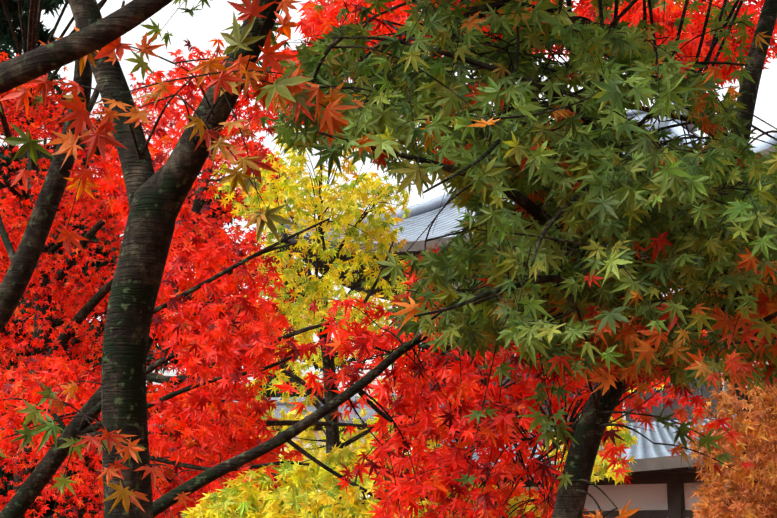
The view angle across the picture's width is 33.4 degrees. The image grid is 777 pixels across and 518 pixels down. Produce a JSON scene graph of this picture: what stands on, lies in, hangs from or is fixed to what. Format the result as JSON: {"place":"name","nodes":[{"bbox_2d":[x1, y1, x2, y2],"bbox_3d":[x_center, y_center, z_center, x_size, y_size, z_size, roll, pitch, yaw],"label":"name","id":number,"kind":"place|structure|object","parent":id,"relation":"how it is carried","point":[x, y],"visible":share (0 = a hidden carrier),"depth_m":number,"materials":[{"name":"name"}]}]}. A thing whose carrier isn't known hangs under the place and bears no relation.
{"place":"outdoors","nodes":[
{"label":"outdoors","id":0,"kind":"place"},
{"bbox_2d":[0,0,776,429],"label":"sky","id":1,"kind":"structure","parent":0,"point":[206,24],"materials":[{"name":"white"}]},
{"bbox_3d":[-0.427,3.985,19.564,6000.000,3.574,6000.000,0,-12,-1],"label":"ground","id":2,"kind":"structure","parent":0,"visible":0},
{"bbox_2d":[0,184,90,509],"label":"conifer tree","id":3,"kind":"object","parent":2,"relation":"on","point":[64,503],"depth_m":25.60,"materials":[{"name":"plant"}]},
{"bbox_2d":[0,11,92,274],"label":"conifer tree","id":4,"kind":"object","parent":2,"relation":"on","point":[53,86],"visible":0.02,"depth_m":35.56,"materials":[{"name":"plant"}]},
{"bbox_2d":[0,127,166,517],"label":"conifer tree","id":5,"kind":"object","parent":2,"relation":"on","point":[85,268],"visible":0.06,"depth_m":25.53,"materials":[{"name":"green plant"}]},
{"bbox_2d":[0,0,167,428],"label":"conifer tree","id":6,"kind":"object","parent":2,"relation":"on","point":[6,38],"visible":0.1,"depth_m":29.53,"materials":[{"name":"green plant"}]},
{"bbox_2d":[0,0,172,331],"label":"maple tree","id":7,"kind":"object","parent":2,"relation":"on","point":[21,69],"visible":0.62,"depth_m":4.49,"materials":[{"name":"brown plant"}]},
{"bbox_2d":[0,114,179,478],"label":"conifer tree","id":8,"kind":"object","parent":2,"relation":"on","point":[97,152],"visible":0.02,"depth_m":32.97,"materials":[{"name":"plant"}]},
{"bbox_2d":[0,0,318,517],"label":"red maple","id":9,"kind":"object","parent":2,"relation":"on","point":[43,289],"visible":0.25,"depth_m":15.68,"materials":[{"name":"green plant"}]},
{"bbox_2d":[0,38,374,517],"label":"maple tree","id":10,"kind":"object","parent":2,"relation":"on","point":[216,338],"visible":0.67,"depth_m":5.18,"materials":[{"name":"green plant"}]},
{"bbox_2d":[0,0,399,517],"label":"maple tree","id":11,"kind":"object","parent":2,"relation":"on","point":[156,199],"visible":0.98,"depth_m":2.87,"materials":[{"name":"brown plant"}]},
{"bbox_2d":[154,183,291,397],"bbox_3d":[-5.578,4.559,38.981,8.098,14.666,8.908,0,-12,-1],"label":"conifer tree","id":12,"kind":"object","parent":2,"relation":"on","point":[176,361],"depth_m":37.63,"materials":[{"name":"plant"}]},
{"bbox_2d":[237,244,351,396],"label":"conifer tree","id":13,"kind":"object","parent":2,"relation":"on","point":[271,378],"visible":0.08,"depth_m":43.62,"materials":[{"name":"plant"}]},
{"bbox_2d":[154,395,451,517],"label":"precinct wall","id":14,"kind":"structure","parent":2,"relation":"on","point":[317,429],"depth_m":21.68,"materials":[{"name":"paint"}]},
{"bbox_2d":[212,124,441,517],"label":"yellow maple","id":15,"kind":"object","parent":2,"relation":"on","point":[314,289],"visible":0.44,"depth_m":6.96,"materials":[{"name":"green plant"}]},
{"bbox_2d":[179,358,669,517],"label":"yellow maple","id":16,"kind":"object","parent":2,"relation":"on","point":[290,497],"visible":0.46,"depth_m":4.33,"materials":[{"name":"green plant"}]},
{"bbox_2d":[153,260,755,517],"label":"red maple","id":17,"kind":"object","parent":2,"relation":"on","point":[434,476],"visible":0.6,"depth_m":3.95,"materials":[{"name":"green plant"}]},
{"bbox_2d":[136,0,776,517],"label":"maple tree","id":18,"kind":"object","parent":2,"relation":"on","point":[520,168],"visible":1,"depth_m":2.82,"materials":[{"name":"green plant"}]},
{"bbox_2d":[267,0,776,224],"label":"maple tree","id":19,"kind":"object","parent":2,"relation":"on","point":[314,23],"visible":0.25,"depth_m":7.31,"materials":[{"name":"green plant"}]},
{"bbox_2d":[278,103,776,517],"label":"temple hall","id":20,"kind":"structure","parent":2,"relation":"on","point":[661,480],"depth_m":25.96,"materials":[{"name":"grey tile"}]},
{"bbox_2d":[687,357,776,517],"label":"orange maple","id":21,"kind":"object","parent":2,"relation":"on","point":[756,497],"visible":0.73,"depth_m":11.53,"materials":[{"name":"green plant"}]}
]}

